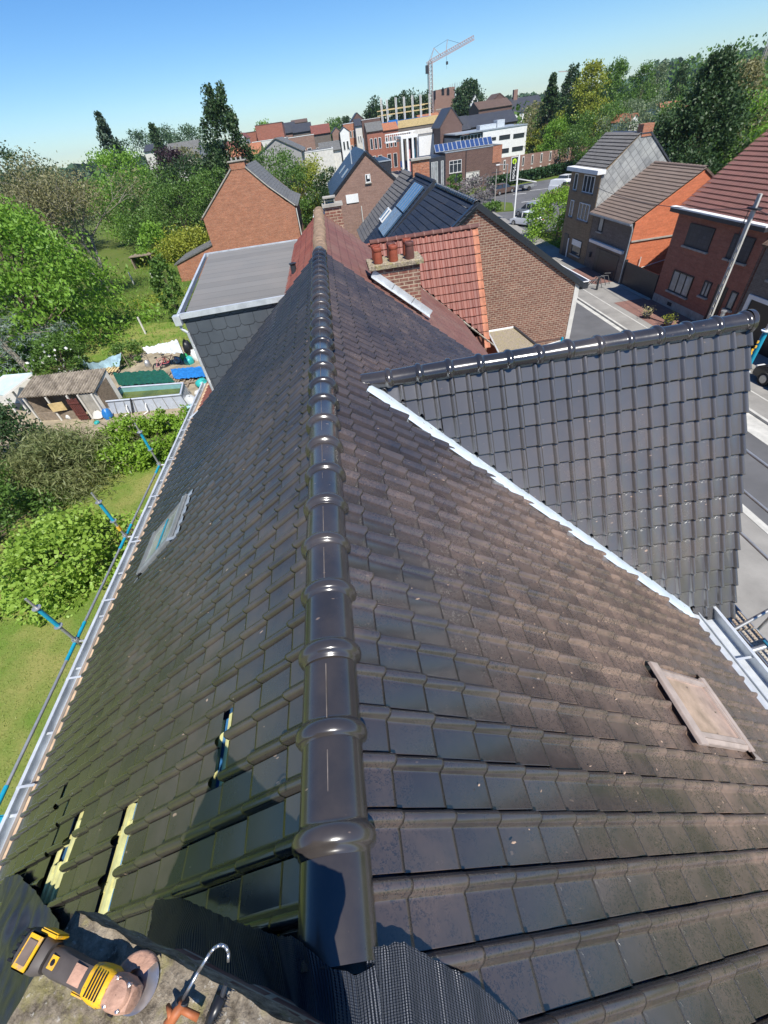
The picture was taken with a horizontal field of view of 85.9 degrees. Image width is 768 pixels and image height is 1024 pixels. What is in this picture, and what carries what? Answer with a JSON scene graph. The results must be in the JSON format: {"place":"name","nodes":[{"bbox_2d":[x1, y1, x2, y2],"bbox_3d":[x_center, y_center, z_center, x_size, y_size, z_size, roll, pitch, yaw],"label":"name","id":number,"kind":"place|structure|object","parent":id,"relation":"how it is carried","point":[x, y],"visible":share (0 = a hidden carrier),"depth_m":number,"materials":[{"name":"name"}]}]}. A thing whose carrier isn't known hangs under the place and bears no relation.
{"place":"outdoors","nodes":[
{"label":"outdoors","id":0,"kind":"place"},
{"bbox_2d":[0,462,164,814],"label":"lawn","id":1,"kind":"structure","parent":0,"point":[23,703],"depth_m":14.06,"materials":[{"name":"plant"}]},
{"bbox_2d":[0,459,74,582],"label":"bush","id":2,"kind":"object","parent":1,"relation":"on","point":[6,490],"visible":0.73,"depth_m":18.71,"materials":[{"name":"green plant"}]},
{"bbox_2d":[0,502,142,627],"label":"snowball bush","id":3,"kind":"object","parent":1,"relation":"on","point":[56,534],"visible":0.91,"depth_m":15.35,"materials":[{"name":"green plant"}]},
{"bbox_2d":[0,419,151,515],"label":"bamboo bush","id":4,"kind":"object","parent":1,"relation":"on","point":[25,462],"visible":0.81,"depth_m":19.99,"materials":[{"name":"green plant"}]},
{"bbox_2d":[0,423,163,822],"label":"garden scaffold","id":5,"kind":"object","parent":1,"relation":"on","point":[76,640],"visible":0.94,"depth_m":6.64,"materials":[{"name":"metal"}]},
{"bbox_2d":[255,122,285,140],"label":"town house","id":6,"kind":"structure","parent":0,"point":[268,131],"depth_m":122.90,"materials":[{"name":"red brick"}]},
{"bbox_2d":[302,147,335,201],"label":"town house","id":7,"kind":"structure","parent":0,"point":[326,154],"depth_m":89.08,"materials":[{"name":"white paint"}]},
{"bbox_2d":[198,195,493,408],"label":"red tiled house","id":8,"kind":"structure","parent":0,"point":[434,278],"depth_m":13.86,"materials":[{"name":"tile"}]},
{"bbox_2d":[172,239,300,418],"bbox_3d":[-4.030,-6.008,13.258,3.706,3.130,7.206,-9,43,-1],"label":"slate clad annex","id":9,"kind":"object","parent":8,"relation":"attached to","point":[238,294],"visible":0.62,"depth_m":10.50,"materials":[{"name":"stone"}]},
{"bbox_2d":[0,101,756,483],"bbox_3d":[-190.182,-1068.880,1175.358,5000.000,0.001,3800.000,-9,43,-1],"label":"ground","id":10,"kind":"structure","parent":0,"point":[112,249],"depth_m":54.00,"materials":[{"name":"plant"}]},
{"bbox_2d":[0,398,73,495],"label":"bush","id":11,"kind":"object","parent":10,"relation":"on","point":[5,430],"visible":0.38,"depth_m":21.54,"materials":[{"name":"green plant"}]},
{"bbox_2d":[0,275,78,376],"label":"blue conifer","id":12,"kind":"object","parent":10,"relation":"on","point":[12,353],"visible":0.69,"depth_m":31.58,"materials":[{"name":"grey plant"}]},
{"bbox_2d":[0,142,87,246],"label":"broadleaf tree","id":13,"kind":"object","parent":10,"relation":"on","point":[11,154],"visible":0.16,"depth_m":66.26,"materials":[{"name":"green plant"}]},
{"bbox_2d":[0,156,104,250],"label":"broadleaf tree","id":14,"kind":"object","parent":10,"relation":"on","point":[71,233],"visible":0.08,"depth_m":76.51,"materials":[{"name":"green plant"}]},
{"bbox_2d":[0,140,152,295],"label":"half bare tree","id":15,"kind":"object","parent":10,"relation":"on","point":[33,192],"visible":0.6,"depth_m":41.77,"materials":[{"name":"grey plant"}]},
{"bbox_2d":[0,194,164,375],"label":"beech tree","id":16,"kind":"object","parent":10,"relation":"on","point":[15,225],"visible":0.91,"depth_m":33.42,"materials":[{"name":"green plant"}]},
{"bbox_2d":[2,257,198,373],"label":"meadow grass","id":17,"kind":"structure","parent":10,"relation":"on","point":[131,313],"depth_m":41.98,"materials":[{"name":"plant"}]},
{"bbox_2d":[0,346,202,454],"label":"yard","id":18,"kind":"structure","parent":10,"relation":"on","point":[140,366],"depth_m":28.49,"materials":[{"name":"concrete"}]},
{"bbox_2d":[0,373,31,414],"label":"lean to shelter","id":19,"kind":"object","parent":18,"relation":"on","point":[12,386],"visible":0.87,"depth_m":27.33,"materials":[{"name":"plastic"}]},
{"bbox_2d":[21,331,92,378],"bbox_3d":[-24.655,-11.380,30.729,4.602,3.520,5.958,-9,43,-1],"label":"elder bush","id":20,"kind":"object","parent":18,"relation":"on","point":[63,347],"visible":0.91,"depth_m":30.80,"materials":[{"name":"green plant"}]},
{"bbox_2d":[18,368,121,421],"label":"garden shed","id":21,"kind":"structure","parent":18,"relation":"on","point":[61,396],"depth_m":25.86,"materials":[{"name":"brown wood"}]},
{"bbox_2d":[107,339,143,369],"bbox_3d":[-20.528,-12.689,32.716,2.644,1.801,3.895,-9,43,-1],"label":"bush","id":22,"kind":"object","parent":18,"relation":"on","point":[116,349],"visible":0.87,"depth_m":32.54,"materials":[{"name":"green plant"}]},
{"bbox_2d":[113,369,174,385],"bbox_3d":[-17.005,-9.264,28.729,5.729,0.380,2.383,0,44,9],"label":"pool cover","id":23,"kind":"object","parent":18,"relation":"on","point":[154,376],"visible":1,"depth_m":28.71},
{"bbox_2d":[105,382,191,415],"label":"frame pool","id":24,"kind":"structure","parent":18,"relation":"on","point":[139,398],"depth_m":26.40,"materials":[{"name":"plastic"}]},
{"bbox_2d":[141,338,184,368],"bbox_3d":[-16.061,-11.794,30.921,3.241,1.800,1.357,1,44,10],"label":"canopy sheet","id":25,"kind":"object","parent":18,"relation":"on","point":[173,347],"visible":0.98,"depth_m":30.49,"materials":[{"name":"white fabric"}]},
{"bbox_2d":[41,321,189,369],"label":"dry grass","id":26,"kind":"structure","parent":10,"relation":"on","point":[98,354],"depth_m":37.47,"materials":[{"name":"plant"}]},
{"bbox_2d":[148,253,188,319],"bbox_3d":[-19.609,-20.306,37.761,2.874,5.698,3.054,-9,43,-1],"label":"young tree","id":27,"kind":"object","parent":26,"relation":"on","point":[155,270],"visible":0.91,"depth_m":37.01,"materials":[{"name":"green plant"}]},
{"bbox_2d":[74,144,171,246],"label":"broadleaf tree","id":28,"kind":"object","parent":10,"relation":"on","point":[107,160],"visible":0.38,"depth_m":71.49,"materials":[{"name":"green plant"}]},
{"bbox_2d":[93,110,156,232],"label":"spruce","id":29,"kind":"object","parent":10,"relation":"on","point":[104,134],"visible":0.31,"depth_m":78.79,"materials":[{"name":"green plant"}]},
{"bbox_2d":[119,127,152,169],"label":"tree","id":30,"kind":"object","parent":10,"relation":"on","point":[139,136],"visible":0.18,"depth_m":177.57,"materials":[{"name":"green plant"}]},
{"bbox_2d":[86,404,189,475],"bbox_3d":[-12.825,-4.088,22.508,6.242,1.687,5.017,-9,43,-1],"label":"laurel hedge","id":31,"kind":"object","parent":10,"relation":"on","point":[124,434],"visible":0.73,"depth_m":21.80,"materials":[{"name":"green plant"}]},
{"bbox_2d":[96,156,195,250],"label":"broadleaf tree","id":32,"kind":"object","parent":10,"relation":"on","point":[135,222],"visible":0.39,"depth_m":67.30,"materials":[{"name":"green plant"}]},
{"bbox_2d":[128,220,180,266],"bbox_3d":[-33.810,-40.038,61.181,6.495,5.350,7.877,5,45,14],"label":"bush","id":33,"kind":"object","parent":10,"relation":"on","point":[152,230],"visible":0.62,"depth_m":60.12,"materials":[{"name":"green plant"}]},
{"bbox_2d":[133,178,208,246],"bbox_3d":[-32.043,-46.301,64.513,11.510,9.314,10.886,-9,43,-1],"label":"broadleaf tree","id":34,"kind":"object","parent":10,"relation":"on","point":[165,219],"visible":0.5,"depth_m":62.06,"materials":[{"name":"green plant"}]},
{"bbox_2d":[147,145,199,220],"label":"purple tree","id":35,"kind":"object","parent":10,"relation":"on","point":[171,154],"visible":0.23,"depth_m":85.70,"materials":[{"name":"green plant"}]},
{"bbox_2d":[139,220,209,269],"bbox_3d":[-28.024,-39.117,59.638,15.588,4.909,8.749,-9,43,-1],"label":"hedge","id":36,"kind":"object","parent":10,"relation":"on","point":[183,243],"visible":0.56,"depth_m":58.45,"materials":[{"name":"green plant"}]},
{"bbox_2d":[155,149,221,230],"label":"broadleaf tree","id":37,"kind":"object","parent":10,"relation":"on","point":[186,166],"visible":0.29,"depth_m":67.98,"materials":[{"name":"green plant"}]},
{"bbox_2d":[183,164,223,235],"bbox_3d":[-25.121,-46.129,62.456,9.841,10.386,9.776,24,52,30],"label":"broadleaf tree","id":38,"kind":"object","parent":10,"relation":"on","point":[209,189],"visible":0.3,"depth_m":59.70,"materials":[{"name":"green plant"}]},
{"bbox_2d":[196,79,263,195],"bbox_3d":[-25.243,-56.309,67.043,11.440,19.047,9.954,-38,50,-27],"label":"poplar","id":39,"kind":"object","parent":10,"relation":"on","point":[216,109],"visible":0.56,"depth_m":63.70,"materials":[{"name":"green plant"}]},
{"bbox_2d":[174,156,303,281],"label":"orange gable house","id":40,"kind":"structure","parent":10,"relation":"on","point":[254,203],"depth_m":48.23,"materials":[{"name":"brick"}]},
{"bbox_2d":[252,144,307,189],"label":"bush","id":41,"kind":"object","parent":10,"relation":"on","point":[262,158],"visible":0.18,"depth_m":71.20,"materials":[{"name":"green plant"}]},
{"bbox_2d":[255,137,308,198],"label":"workshop","id":42,"kind":"structure","parent":10,"relation":"on","point":[297,149],"depth_m":83.44,"materials":[{"name":"white"}]},
{"bbox_2d":[268,150,321,228],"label":"bush","id":43,"kind":"object","parent":10,"relation":"on","point":[305,205],"visible":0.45,"depth_m":67.47,"materials":[{"name":"green plant"}]},
{"bbox_2d":[285,153,332,221],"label":"bush","id":44,"kind":"object","parent":10,"relation":"on","point":[313,168],"visible":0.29,"depth_m":68.50,"materials":[{"name":"green plant"}]},
{"bbox_2d":[310,167,335,206],"bbox_3d":[-8.439,-50.914,66.807,6.809,7.790,5.800,31,56,34],"label":"bush","id":45,"kind":"object","parent":10,"relation":"on","point":[324,188],"visible":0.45,"depth_m":64.96,"materials":[{"name":"green plant"}]},
{"bbox_2d":[327,138,395,239],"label":"black roofed house","id":46,"kind":"structure","parent":10,"relation":"on","point":[360,182],"depth_m":46.16,"materials":[{"name":"pink brick"}]},
{"bbox_2d":[364,121,384,157],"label":"town house","id":47,"kind":"structure","parent":10,"relation":"on","point":[373,135],"depth_m":122.73,"materials":[{"name":"red brick"}]},
{"bbox_2d":[361,95,403,122],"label":"poplar group","id":48,"kind":"object","parent":10,"relation":"on","point":[371,112],"visible":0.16,"depth_m":173.12,"materials":[{"name":"green plant"}]},
{"bbox_2d":[0,246,767,1023],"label":"tiled house","id":49,"kind":"structure","parent":10,"relation":"on","point":[414,630],"depth_m":2.96,"materials":[{"name":"tile"}]},
{"bbox_2d":[0,874,58,1023],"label":"plastic sheet","id":50,"kind":"object","parent":49,"relation":"on","point":[23,907],"visible":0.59,"depth_m":3.05,"materials":[{"name":"plastic"}]},
{"bbox_2d":[7,927,158,1017],"bbox_3d":[-0.652,0.985,0.903,0.330,0.079,0.100,6,45,15],"label":"angle grinder","id":51,"kind":"object","parent":49,"relation":"on","point":[128,986],"visible":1,"depth_m":0.88,"materials":[{"name":"yellow plastic"}]},
{"bbox_2d":[134,489,192,582],"bbox_3d":[-3.406,0.376,6.368,1.097,0.901,1.000,-9,43,-1],"label":"roof window","id":52,"kind":"structure","parent":49,"relation":"in","point":[157,542],"depth_m":6.26,"materials":[{"name":"glass"}]},
{"bbox_2d":[163,943,229,1023],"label":"hook tool","id":53,"kind":"object","parent":49,"relation":"on","point":[181,1007],"visible":1,"depth_m":0.84,"materials":[{"name":"metal"}]},
{"bbox_2d":[204,982,230,1023],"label":"wire brush","id":54,"kind":"object","parent":49,"relation":"on","point":[219,1002],"visible":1,"depth_m":0.84,"materials":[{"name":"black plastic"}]},
{"bbox_2d":[147,898,519,1023],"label":"flashing sheet","id":55,"kind":"object","parent":49,"relation":"on","point":[399,983],"visible":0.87,"depth_m":1.33,"materials":[{"name":"grey"}]},
{"bbox_2d":[648,661,762,760],"bbox_3d":[3.021,1.858,3.897,0.916,0.793,0.800,-9,43,-1],"label":"roof window","id":56,"kind":"structure","parent":49,"relation":"in","point":[704,725],"depth_m":3.82,"materials":[{"name":"wood"}]},
{"bbox_2d":[0,47,767,188],"bbox_3d":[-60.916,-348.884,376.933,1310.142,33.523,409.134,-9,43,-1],"label":"distant wood","id":57,"kind":"object","parent":10,"relation":"on","point":[71,166],"visible":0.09,"depth_m":436.50,"materials":[{"name":"plant"}]},
{"bbox_2d":[382,121,400,170],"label":"town house","id":58,"kind":"structure","parent":10,"relation":"on","point":[391,151],"depth_m":125.43,"materials":[{"name":"red brick"}]},
{"bbox_2d":[357,156,436,243],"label":"solar roof house","id":59,"kind":"structure","parent":10,"relation":"on","point":[403,197],"depth_m":29.25,"materials":[{"name":"brown brick"}]},
{"bbox_2d":[377,94,437,160],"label":"construction building","id":60,"kind":"structure","parent":10,"relation":"on","point":[412,123],"depth_m":126.94,"materials":[{"name":"beige wood"}]},
{"bbox_2d":[383,87,431,120],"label":"poplar group","id":61,"kind":"object","parent":10,"relation":"on","point":[408,102],"visible":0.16,"depth_m":170.16,"materials":[{"name":"green plant"}]},
{"bbox_2d":[384,127,433,171],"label":"showroom","id":62,"kind":"structure","parent":10,"relation":"on","point":[419,142],"depth_m":113.80,"materials":[{"name":"white paint"}]},
{"bbox_2d":[431,83,454,112],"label":"brick tower","id":63,"kind":"structure","parent":10,"relation":"on","point":[443,97],"depth_m":164.67,"materials":[{"name":"red brick"}]},
{"bbox_2d":[419,136,501,188],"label":"brick office","id":64,"kind":"structure","parent":10,"relation":"on","point":[480,157],"depth_m":80.62,"materials":[{"name":"brick"}]},
{"bbox_2d":[452,77,486,116],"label":"poplar group","id":65,"kind":"object","parent":10,"relation":"on","point":[469,89],"visible":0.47,"depth_m":153.18,"materials":[{"name":"green plant"}]},
{"bbox_2d":[458,173,496,202],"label":"lilac bush","id":66,"kind":"object","parent":10,"relation":"on","point":[474,180],"visible":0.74,"depth_m":69.43,"materials":[{"name":"purple plant"}]},
{"bbox_2d":[444,119,527,157],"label":"white office","id":67,"kind":"structure","parent":10,"relation":"on","point":[511,138],"depth_m":98.38,"materials":[{"name":"paint"}]},
{"bbox_2d":[389,183,590,351],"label":"brown gable house","id":68,"kind":"structure","parent":10,"relation":"on","point":[531,289],"depth_m":19.00,"materials":[{"name":"brick"}]},
{"bbox_2d":[468,98,512,114],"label":"town house","id":69,"kind":"structure","parent":10,"relation":"on","point":[493,105],"depth_m":137.21,"materials":[{"name":"tile"}]},
{"bbox_2d":[467,109,517,129],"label":"town house","id":70,"kind":"structure","parent":10,"relation":"on","point":[509,116],"depth_m":113.76,"materials":[{"name":"tile"}]},
{"bbox_2d":[487,326,536,353],"bbox_3d":[5.504,-4.969,18.166,1.960,4.642,4.189,-9,43,-1],"label":"flat roofed bay","id":71,"kind":"object","parent":10,"relation":"on","point":[510,338],"visible":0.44,"depth_m":17.29,"materials":[{"name":"beige brick"}]},
{"bbox_2d":[469,178,565,231],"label":"parking lot","id":72,"kind":"structure","parent":10,"relation":"on","point":[529,195],"depth_m":70.01,"materials":[{"name":"asphalt"}]},
{"bbox_2d":[486,159,578,188],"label":"clipped hedge","id":73,"kind":"object","parent":10,"relation":"on","point":[549,170],"visible":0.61,"depth_m":81.64,"materials":[{"name":"green plant"}]},
{"bbox_2d":[514,100,560,153],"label":"broadleaf tree","id":74,"kind":"object","parent":10,"relation":"on","point":[529,121],"visible":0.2,"depth_m":98.65,"materials":[{"name":"green plant"}]},
{"bbox_2d":[526,72,562,153],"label":"spruce","id":75,"kind":"object","parent":10,"relation":"on","point":[550,102],"visible":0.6,"depth_m":94.95,"materials":[{"name":"green plant"}]},
{"bbox_2d":[499,145,589,174],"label":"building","id":76,"kind":"structure","parent":10,"relation":"on","point":[535,160],"depth_m":84.44,"materials":[{"name":"red brick"}]},
{"bbox_2d":[522,182,568,246],"bbox_3d":[19.032,-32.710,45.148,8.424,5.165,10.894,-9,43,-1],"label":"yew bush","id":77,"kind":"object","parent":10,"relation":"on","point":[545,202],"visible":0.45,"depth_m":45.23,"materials":[{"name":"green plant"}]},
{"bbox_2d":[536,113,582,151],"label":"bush","id":78,"kind":"object","parent":10,"relation":"on","point":[560,127],"visible":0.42,"depth_m":92.00,"materials":[{"name":"green plant"}]},
{"bbox_2d":[557,62,582,121],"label":"pine","id":79,"kind":"object","parent":10,"relation":"on","point":[574,73],"visible":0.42,"depth_m":108.78,"materials":[{"name":"green plant"}]},
{"bbox_2d":[550,121,598,162],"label":"bush","id":80,"kind":"object","parent":10,"relation":"on","point":[568,137],"visible":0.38,"depth_m":83.92,"materials":[{"name":"green plant"}]},
{"bbox_2d":[551,58,618,147],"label":"birch","id":81,"kind":"object","parent":10,"relation":"on","point":[595,68],"visible":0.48,"depth_m":86.37,"materials":[{"name":"green plant"}]},
{"bbox_2d":[569,98,632,165],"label":"broadleaf tree","id":82,"kind":"object","parent":10,"relation":"on","point":[592,117],"visible":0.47,"depth_m":76.52,"materials":[{"name":"green plant"}]},
{"bbox_2d":[579,55,639,131],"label":"broadleaf tree","id":83,"kind":"object","parent":10,"relation":"on","point":[621,67],"visible":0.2,"depth_m":89.74,"materials":[{"name":"green plant"}]},
{"bbox_2d":[559,122,670,264],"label":"ochre house","id":84,"kind":"structure","parent":10,"relation":"on","point":[613,162],"depth_m":35.04,"materials":[{"name":"brick"}]},
{"bbox_2d":[617,259,659,299],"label":"driveway gate","id":85,"kind":"structure","parent":10,"relation":"on","point":[639,281],"depth_m":31.53,"materials":[{"name":"metal"}]},
{"bbox_2d":[618,59,659,112],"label":"broadleaf tree","id":86,"kind":"object","parent":10,"relation":"on","point":[646,70],"visible":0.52,"depth_m":96.61,"materials":[{"name":"green plant"}]},
{"bbox_2d":[512,32,767,131],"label":"distant wood","id":87,"kind":"object","parent":10,"relation":"on","point":[520,119],"visible":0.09,"depth_m":174.34,"materials":[{"name":"plant"}]},
{"bbox_2d":[601,91,686,139],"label":"round tree","id":88,"kind":"object","parent":10,"relation":"on","point":[642,120],"visible":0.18,"depth_m":66.80,"materials":[{"name":"green plant"}]},
{"bbox_2d":[584,161,714,282],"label":"brown tiled house","id":89,"kind":"structure","parent":10,"relation":"on","point":[637,233],"depth_m":32.36,"materials":[{"name":"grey brick"}]},
{"bbox_2d":[592,248,618,279],"bbox_3d":[18.837,-21.171,35.190,0.055,1.730,3.650,-9,43,-1],"label":"garage door","id":90,"kind":"structure","parent":89,"relation":"in","point":[604,261],"depth_m":35.08,"materials":[{"name":"metal"}]},
{"bbox_2d":[661,58,690,101],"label":"poplar","id":91,"kind":"object","parent":10,"relation":"on","point":[677,79],"visible":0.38,"depth_m":89.05,"materials":[{"name":"green plant"}]},
{"bbox_2d":[652,129,767,320],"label":"red brick house","id":92,"kind":"structure","parent":10,"relation":"on","point":[696,264],"depth_m":24.99,"materials":[{"name":"brick"}]},
{"bbox_2d":[665,269,693,299],"bbox_3d":[19.850,-15.284,27.734,0.150,1.350,2.160,-9,43,-1],"label":"window","id":93,"kind":"structure","parent":92,"relation":"in","point":[680,283],"depth_m":27.72,"materials":[{"name":"grey glass"}]},
{"bbox_2d":[681,223,715,254],"bbox_3d":[19.586,-17.080,25.759,0.150,1.300,2.360,-9,43,-1],"label":"window","id":94,"kind":"structure","parent":92,"relation":"in","point":[698,238],"depth_m":25.70,"materials":[{"name":"glass"}]},
{"bbox_2d":[722,233,755,266],"bbox_3d":[19.996,-14.773,23.260,0.150,1.300,1.710,-9,43,-1],"label":"window","id":95,"kind":"structure","parent":92,"relation":"in","point":[748,243],"depth_m":23.14,"materials":[{"name":"glass"}]},
{"bbox_2d":[653,44,767,174],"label":"conifer","id":96,"kind":"object","parent":10,"relation":"on","point":[706,95],"visible":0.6,"depth_m":42.11,"materials":[{"name":"green plant"}]},
{"bbox_2d":[687,56,767,162],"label":"broadleaf tree","id":97,"kind":"object","parent":10,"relation":"on","point":[754,65],"visible":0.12,"depth_m":48.82,"materials":[{"name":"green plant"}]},
{"bbox_2d":[698,86,767,173],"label":"broadleaf tree","id":98,"kind":"object","parent":10,"relation":"on","point":[758,127],"visible":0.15,"depth_m":45.46,"materials":[{"name":"green plant"}]},
{"bbox_2d":[706,193,762,318],"bbox_3d":[19.196,-13.323,23.062,0.240,7.150,0.700,-9,43,-1],"label":"utility pole","id":99,"kind":"object","parent":10,"relation":"on","point":[754,208],"visible":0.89,"depth_m":22.25,"materials":[{"name":"concrete"}]},
{"bbox_2d":[726,324,767,666],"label":"street scaffold","id":100,"kind":"object","parent":10,"relation":"on","point":[756,640],"visible":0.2,"depth_m":6.64,"materials":[{"name":"blue metal"}]},
{"bbox_2d":[737,240,767,357],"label":"grey garage house","id":101,"kind":"structure","parent":10,"relation":"on","point":[756,297],"depth_m":22.63,"materials":[{"name":"brick"}]},
{"bbox_2d":[0,0,767,172],"label":"sky","id":102,"kind":"structure","parent":0,"point":[137,63],"materials":[{"name":"blue"}]},
{"bbox_2d":[431,107,463,144],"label":"town house","id":103,"kind":"structure","parent":0,"point":[447,120],"depth_m":104.99,"materials":[{"name":"brick"}]},
{"bbox_2d":[391,171,767,640],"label":"pavement","id":104,"kind":"structure","parent":0,"point":[752,590],"depth_m":13.13,"materials":[{"name":"concrete"}]},
{"bbox_2d":[399,168,767,525],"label":"road","id":105,"kind":"structure","parent":0,"point":[586,323],"depth_m":17.36,"materials":[{"name":"asphalt"}]},
{"bbox_2d":[464,200,767,418],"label":"pavement","id":106,"kind":"structure","parent":0,"point":[612,293],"depth_m":31.12,"materials":[{"name":"concrete"}]},
{"bbox_2d":[615,298,692,326],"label":"paved forecourt","id":107,"kind":"structure","parent":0,"point":[635,305],"depth_m":29.02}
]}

